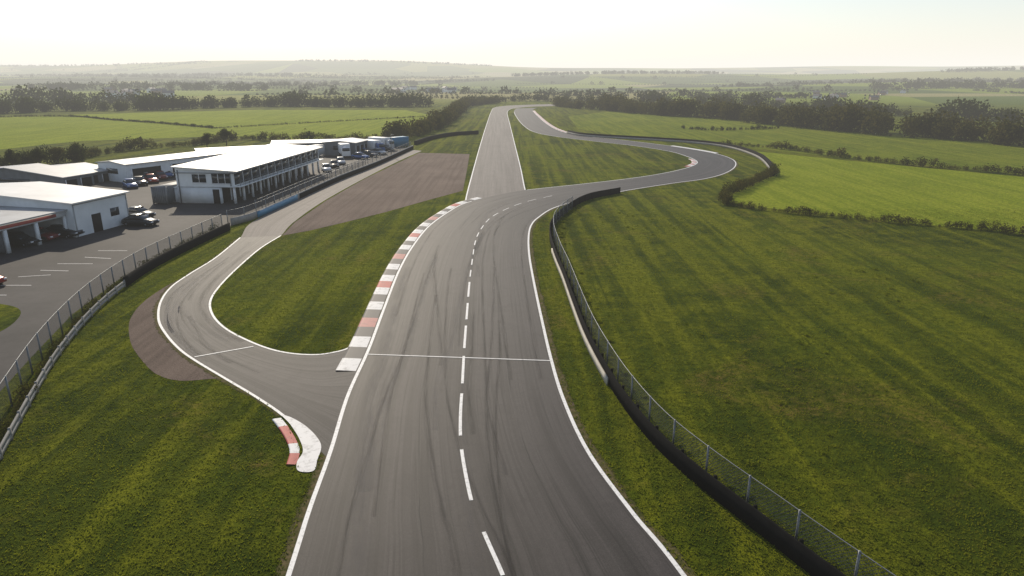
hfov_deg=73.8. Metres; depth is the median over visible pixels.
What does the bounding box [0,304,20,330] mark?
grass patch
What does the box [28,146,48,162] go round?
broadleaf tree
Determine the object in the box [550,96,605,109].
tree belt
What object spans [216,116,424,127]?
hedgerow
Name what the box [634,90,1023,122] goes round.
tree belt
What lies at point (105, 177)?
doors
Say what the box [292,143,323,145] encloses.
walls
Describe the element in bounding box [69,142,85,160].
broadleaf tree
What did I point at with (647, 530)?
edge line
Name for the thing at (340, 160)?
parked car
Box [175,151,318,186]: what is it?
walls
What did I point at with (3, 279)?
parked car
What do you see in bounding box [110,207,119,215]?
workshop window
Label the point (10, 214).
garage roof
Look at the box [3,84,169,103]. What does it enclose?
tree belt
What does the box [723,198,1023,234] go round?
hedgerow
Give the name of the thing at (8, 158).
broadleaf tree
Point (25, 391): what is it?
undergrowth
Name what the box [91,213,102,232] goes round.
workshop door
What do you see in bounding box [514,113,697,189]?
edge line
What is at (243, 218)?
wall
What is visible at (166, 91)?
roof
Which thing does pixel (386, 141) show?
box truck
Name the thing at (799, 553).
track barrier
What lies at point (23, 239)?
parked car
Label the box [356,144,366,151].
doors
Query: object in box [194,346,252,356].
stop line
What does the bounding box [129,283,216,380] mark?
gravel trap
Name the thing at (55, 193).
workshop roof
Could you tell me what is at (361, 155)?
parked car
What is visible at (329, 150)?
walls
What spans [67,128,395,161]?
hedgerow
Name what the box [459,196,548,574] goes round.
line
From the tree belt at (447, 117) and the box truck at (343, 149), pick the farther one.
the tree belt at (447, 117)
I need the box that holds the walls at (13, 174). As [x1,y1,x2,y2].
[0,168,94,185]
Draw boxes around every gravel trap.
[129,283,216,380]
[282,153,468,235]
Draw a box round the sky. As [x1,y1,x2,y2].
[0,0,1023,67]
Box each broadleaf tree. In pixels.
[1,148,20,164]
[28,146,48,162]
[48,146,64,163]
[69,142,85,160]
[201,133,211,147]
[218,128,231,144]
[412,122,423,135]
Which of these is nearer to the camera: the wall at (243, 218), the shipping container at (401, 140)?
the wall at (243, 218)
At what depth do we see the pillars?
115.25 m
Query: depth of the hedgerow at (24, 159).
146.91 m
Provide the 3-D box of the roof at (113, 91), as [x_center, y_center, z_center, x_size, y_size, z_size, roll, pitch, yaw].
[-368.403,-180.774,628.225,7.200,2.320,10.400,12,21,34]
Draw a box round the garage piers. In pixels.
[1,216,68,252]
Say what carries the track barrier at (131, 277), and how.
on the ground at (550, 162)
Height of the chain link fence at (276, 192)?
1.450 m
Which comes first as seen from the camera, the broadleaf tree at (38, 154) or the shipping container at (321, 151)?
the broadleaf tree at (38, 154)
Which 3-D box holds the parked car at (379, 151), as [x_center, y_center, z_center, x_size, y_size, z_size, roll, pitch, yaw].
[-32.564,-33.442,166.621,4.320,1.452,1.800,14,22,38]
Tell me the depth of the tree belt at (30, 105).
409.80 m
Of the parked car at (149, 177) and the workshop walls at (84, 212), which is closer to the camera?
the workshop walls at (84, 212)
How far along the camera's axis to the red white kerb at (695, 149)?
176.98 m
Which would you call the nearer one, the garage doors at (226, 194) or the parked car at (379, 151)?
the garage doors at (226, 194)
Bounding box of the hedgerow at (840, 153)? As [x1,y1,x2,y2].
[719,140,1023,175]
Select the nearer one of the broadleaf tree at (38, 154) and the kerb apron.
the kerb apron
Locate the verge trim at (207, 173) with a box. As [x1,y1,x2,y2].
[172,172,235,173]
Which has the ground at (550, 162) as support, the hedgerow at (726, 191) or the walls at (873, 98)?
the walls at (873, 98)
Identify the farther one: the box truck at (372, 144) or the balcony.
the box truck at (372, 144)
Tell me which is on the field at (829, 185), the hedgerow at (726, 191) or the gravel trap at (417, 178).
the hedgerow at (726, 191)
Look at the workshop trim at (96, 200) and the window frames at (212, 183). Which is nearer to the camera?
the workshop trim at (96, 200)
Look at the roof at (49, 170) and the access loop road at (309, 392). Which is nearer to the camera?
the access loop road at (309, 392)
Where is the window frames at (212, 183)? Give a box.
[192,174,225,183]
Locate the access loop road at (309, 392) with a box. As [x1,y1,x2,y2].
[159,236,379,455]
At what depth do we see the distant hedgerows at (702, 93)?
1056.76 m
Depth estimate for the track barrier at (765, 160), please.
195.29 m
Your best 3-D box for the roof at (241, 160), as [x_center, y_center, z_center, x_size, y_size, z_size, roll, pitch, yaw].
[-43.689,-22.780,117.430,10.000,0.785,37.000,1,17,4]
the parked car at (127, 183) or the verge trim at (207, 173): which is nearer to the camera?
the verge trim at (207, 173)
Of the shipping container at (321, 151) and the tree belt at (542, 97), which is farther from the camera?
the tree belt at (542, 97)
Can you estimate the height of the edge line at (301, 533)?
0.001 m
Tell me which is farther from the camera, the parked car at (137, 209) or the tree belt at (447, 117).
the tree belt at (447, 117)
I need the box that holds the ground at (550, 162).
[0,60,1023,575]
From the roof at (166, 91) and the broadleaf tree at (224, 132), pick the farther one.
the roof at (166, 91)
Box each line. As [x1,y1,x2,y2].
[157,237,283,416]
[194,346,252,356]
[209,236,347,354]
[286,201,470,575]
[369,354,552,360]
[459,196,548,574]
[465,111,491,199]
[507,111,525,189]
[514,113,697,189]
[528,118,735,575]
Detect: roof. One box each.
[0,163,94,177]
[0,181,129,204]
[0,206,67,225]
[53,162,107,172]
[95,146,257,165]
[105,90,118,92]
[162,90,174,92]
[170,143,321,171]
[193,145,262,150]
[271,139,334,143]
[322,138,367,142]
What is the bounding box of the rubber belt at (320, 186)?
[300,146,413,197]
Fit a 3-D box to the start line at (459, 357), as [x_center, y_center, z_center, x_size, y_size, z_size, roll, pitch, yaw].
[-3.578,4.650,45.781,12.576,0.001,0.110,2,17,5]
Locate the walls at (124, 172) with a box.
[98,154,222,181]
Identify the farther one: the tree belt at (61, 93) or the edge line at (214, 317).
the tree belt at (61, 93)
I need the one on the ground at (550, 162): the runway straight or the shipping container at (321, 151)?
the runway straight
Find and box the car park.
[0,146,404,390]
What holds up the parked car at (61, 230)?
on the car park
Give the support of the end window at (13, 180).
attached to the walls at (13, 174)
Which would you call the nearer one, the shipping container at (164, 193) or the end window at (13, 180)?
the shipping container at (164, 193)
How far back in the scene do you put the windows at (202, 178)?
100.60 m
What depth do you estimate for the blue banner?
96.84 m
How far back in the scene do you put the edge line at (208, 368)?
46.61 m
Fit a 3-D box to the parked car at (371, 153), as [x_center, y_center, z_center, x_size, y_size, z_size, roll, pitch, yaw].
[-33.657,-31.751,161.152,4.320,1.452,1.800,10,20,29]
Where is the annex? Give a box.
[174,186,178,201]
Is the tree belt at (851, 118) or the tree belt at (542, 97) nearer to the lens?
the tree belt at (851, 118)
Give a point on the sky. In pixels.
(510, 33)
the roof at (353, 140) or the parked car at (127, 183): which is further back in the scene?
the roof at (353, 140)
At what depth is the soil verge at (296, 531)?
29.11 m
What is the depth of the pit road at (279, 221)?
98.52 m
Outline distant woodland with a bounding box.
[0,59,1023,90]
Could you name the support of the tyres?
on the ground at (550, 162)
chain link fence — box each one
[0,214,222,424]
[226,142,410,222]
[255,158,365,208]
[553,196,895,575]
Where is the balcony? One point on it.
(280, 172)
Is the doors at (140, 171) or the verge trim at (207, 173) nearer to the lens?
the verge trim at (207, 173)
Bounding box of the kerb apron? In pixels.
[282,415,320,471]
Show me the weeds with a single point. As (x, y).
(823, 451)
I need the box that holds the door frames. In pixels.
[130,163,172,177]
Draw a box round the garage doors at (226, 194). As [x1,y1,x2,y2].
[222,166,306,202]
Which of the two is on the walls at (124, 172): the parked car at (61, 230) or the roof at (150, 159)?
the roof at (150, 159)
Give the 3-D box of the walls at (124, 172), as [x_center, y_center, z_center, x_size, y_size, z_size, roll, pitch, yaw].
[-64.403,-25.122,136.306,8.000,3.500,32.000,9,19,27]
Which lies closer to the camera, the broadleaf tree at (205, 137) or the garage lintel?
the garage lintel
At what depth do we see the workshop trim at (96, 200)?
82.05 m
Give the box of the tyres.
[414,130,478,144]
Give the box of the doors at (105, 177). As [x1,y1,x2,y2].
[93,173,108,182]
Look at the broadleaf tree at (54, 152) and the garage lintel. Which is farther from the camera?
the broadleaf tree at (54, 152)
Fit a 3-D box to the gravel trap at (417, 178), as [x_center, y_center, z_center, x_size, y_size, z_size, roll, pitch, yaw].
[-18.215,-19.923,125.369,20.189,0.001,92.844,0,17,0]
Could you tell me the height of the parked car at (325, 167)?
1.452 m
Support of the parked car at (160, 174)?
on the car park
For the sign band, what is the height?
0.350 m
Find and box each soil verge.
[152,238,279,416]
[274,204,460,575]
[529,139,738,575]
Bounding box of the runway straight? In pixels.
[467,104,554,201]
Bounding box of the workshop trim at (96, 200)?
[72,193,128,236]
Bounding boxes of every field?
[0,110,427,148]
[568,112,1023,173]
[730,151,1023,233]
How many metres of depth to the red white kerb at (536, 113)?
278.97 m
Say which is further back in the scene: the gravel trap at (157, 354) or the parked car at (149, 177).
the parked car at (149, 177)
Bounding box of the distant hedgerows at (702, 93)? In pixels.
[0,60,1023,98]
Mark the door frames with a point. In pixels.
(132, 172)
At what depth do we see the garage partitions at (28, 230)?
76.33 m
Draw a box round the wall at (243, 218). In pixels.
[230,145,412,224]
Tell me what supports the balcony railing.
attached to the walls at (185, 179)
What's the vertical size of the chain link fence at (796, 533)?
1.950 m
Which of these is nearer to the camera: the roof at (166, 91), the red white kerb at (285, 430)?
the red white kerb at (285, 430)
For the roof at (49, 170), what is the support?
on the walls at (13, 174)
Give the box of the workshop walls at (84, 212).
[0,193,127,236]
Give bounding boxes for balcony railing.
[240,155,323,185]
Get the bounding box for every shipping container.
[150,182,176,203]
[309,144,324,155]
[390,136,408,146]
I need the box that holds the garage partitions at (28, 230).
[0,224,36,252]
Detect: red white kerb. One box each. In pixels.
[272,418,299,465]
[336,197,480,370]
[534,111,566,131]
[672,145,715,152]
[684,159,695,166]
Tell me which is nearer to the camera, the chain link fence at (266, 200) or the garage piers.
the garage piers
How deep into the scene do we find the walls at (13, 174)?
115.94 m
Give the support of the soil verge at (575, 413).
on the ground at (550, 162)
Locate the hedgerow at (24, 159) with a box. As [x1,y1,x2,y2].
[0,141,89,166]
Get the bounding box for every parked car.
[0,276,6,283]
[7,232,41,246]
[39,227,60,241]
[46,224,84,237]
[121,213,159,226]
[122,178,138,188]
[128,206,155,216]
[132,176,147,185]
[144,173,158,182]
[155,170,167,178]
[164,171,173,176]
[321,163,331,171]
[329,160,338,167]
[336,157,345,163]
[351,152,369,158]
[363,150,378,156]
[372,148,386,154]
[385,145,393,150]
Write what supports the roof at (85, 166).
on the walls at (99, 174)
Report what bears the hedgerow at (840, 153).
on the field at (971, 154)
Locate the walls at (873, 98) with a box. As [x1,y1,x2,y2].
[869,97,878,99]
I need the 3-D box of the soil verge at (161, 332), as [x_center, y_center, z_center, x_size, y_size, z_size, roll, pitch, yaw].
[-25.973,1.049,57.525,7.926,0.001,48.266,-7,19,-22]
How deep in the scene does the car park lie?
72.03 m
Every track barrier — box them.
[0,223,230,459]
[549,187,845,575]
[566,130,774,175]
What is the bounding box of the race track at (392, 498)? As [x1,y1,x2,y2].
[285,108,735,575]
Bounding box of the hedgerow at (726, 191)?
[716,163,781,203]
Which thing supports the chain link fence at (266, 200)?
on the car park
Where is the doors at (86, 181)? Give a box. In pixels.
[66,177,92,185]
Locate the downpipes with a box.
[176,170,231,202]
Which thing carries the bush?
on the field at (829, 185)
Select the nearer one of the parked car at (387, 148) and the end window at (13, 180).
the end window at (13, 180)
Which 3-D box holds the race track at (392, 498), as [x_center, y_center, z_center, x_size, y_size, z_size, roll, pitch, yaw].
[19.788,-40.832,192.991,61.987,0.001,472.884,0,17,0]
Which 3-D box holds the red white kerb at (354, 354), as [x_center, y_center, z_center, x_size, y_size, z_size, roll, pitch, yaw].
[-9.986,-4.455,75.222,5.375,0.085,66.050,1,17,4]
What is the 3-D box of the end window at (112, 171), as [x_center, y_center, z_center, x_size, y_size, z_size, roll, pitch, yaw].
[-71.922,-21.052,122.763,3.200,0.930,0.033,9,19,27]
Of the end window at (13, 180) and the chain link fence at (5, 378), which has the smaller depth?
the chain link fence at (5, 378)
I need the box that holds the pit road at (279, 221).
[241,150,419,237]
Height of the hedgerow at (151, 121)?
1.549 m
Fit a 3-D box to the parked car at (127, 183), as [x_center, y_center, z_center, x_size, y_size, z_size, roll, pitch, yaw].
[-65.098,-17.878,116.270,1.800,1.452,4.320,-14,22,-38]
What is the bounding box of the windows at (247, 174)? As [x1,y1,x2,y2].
[234,150,317,184]
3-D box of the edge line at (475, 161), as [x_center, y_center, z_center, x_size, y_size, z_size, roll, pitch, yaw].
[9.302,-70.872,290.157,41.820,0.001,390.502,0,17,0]
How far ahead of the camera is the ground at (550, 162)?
47.72 m
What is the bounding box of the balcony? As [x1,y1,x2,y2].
[235,159,322,186]
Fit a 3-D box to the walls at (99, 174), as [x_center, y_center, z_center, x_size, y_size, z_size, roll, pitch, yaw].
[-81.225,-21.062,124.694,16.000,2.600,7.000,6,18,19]
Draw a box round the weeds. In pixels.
[544,207,1018,572]
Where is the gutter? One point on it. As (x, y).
(277, 160)
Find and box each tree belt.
[0,89,434,113]
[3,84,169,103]
[380,95,501,136]
[467,91,625,101]
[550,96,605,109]
[596,92,1023,145]
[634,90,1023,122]
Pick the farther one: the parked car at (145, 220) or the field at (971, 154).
the field at (971, 154)
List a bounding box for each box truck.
[338,143,350,157]
[367,139,384,150]
[368,136,394,147]
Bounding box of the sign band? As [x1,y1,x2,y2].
[0,214,55,229]
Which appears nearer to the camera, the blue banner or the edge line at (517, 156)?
the blue banner
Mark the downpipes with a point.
(179, 185)
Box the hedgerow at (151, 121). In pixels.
[0,114,215,127]
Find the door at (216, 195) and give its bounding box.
[212,189,220,203]
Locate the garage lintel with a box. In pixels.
[0,211,65,230]
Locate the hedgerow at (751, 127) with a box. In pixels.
[682,124,779,130]
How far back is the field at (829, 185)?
112.33 m
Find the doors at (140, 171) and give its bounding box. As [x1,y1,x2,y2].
[132,162,187,175]
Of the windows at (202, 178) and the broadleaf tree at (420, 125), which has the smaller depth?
the windows at (202, 178)
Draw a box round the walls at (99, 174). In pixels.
[93,171,107,181]
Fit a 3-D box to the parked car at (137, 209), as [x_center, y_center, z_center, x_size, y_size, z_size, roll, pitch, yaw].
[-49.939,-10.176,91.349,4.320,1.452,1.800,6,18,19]
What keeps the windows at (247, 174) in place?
attached to the walls at (185, 179)
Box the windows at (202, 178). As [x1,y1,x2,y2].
[192,174,230,183]
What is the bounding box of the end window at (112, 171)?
[106,168,117,173]
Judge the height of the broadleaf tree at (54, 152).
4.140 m
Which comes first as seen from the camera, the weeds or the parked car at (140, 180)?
the weeds
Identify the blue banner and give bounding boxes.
[257,195,297,216]
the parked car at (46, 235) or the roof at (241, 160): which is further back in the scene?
the roof at (241, 160)
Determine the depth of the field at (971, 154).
205.88 m
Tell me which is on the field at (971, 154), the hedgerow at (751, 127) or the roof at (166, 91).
the hedgerow at (751, 127)
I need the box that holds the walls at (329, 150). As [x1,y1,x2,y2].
[323,141,366,155]
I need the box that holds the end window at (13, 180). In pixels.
[0,178,29,181]
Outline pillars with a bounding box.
[233,161,319,203]
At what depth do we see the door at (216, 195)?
101.35 m
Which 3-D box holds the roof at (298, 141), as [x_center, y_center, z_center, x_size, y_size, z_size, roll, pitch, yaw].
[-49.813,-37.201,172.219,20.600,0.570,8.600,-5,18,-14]
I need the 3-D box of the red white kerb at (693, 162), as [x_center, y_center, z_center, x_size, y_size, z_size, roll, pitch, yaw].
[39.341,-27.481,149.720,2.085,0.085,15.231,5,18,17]
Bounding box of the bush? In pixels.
[976,219,1001,229]
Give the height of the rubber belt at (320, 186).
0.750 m
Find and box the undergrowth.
[0,222,217,442]
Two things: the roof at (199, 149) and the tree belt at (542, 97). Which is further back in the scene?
the tree belt at (542, 97)
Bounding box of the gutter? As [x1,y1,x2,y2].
[237,147,323,172]
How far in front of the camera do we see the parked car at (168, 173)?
127.39 m
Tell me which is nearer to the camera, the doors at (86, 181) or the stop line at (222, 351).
the stop line at (222, 351)
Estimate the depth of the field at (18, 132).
270.98 m

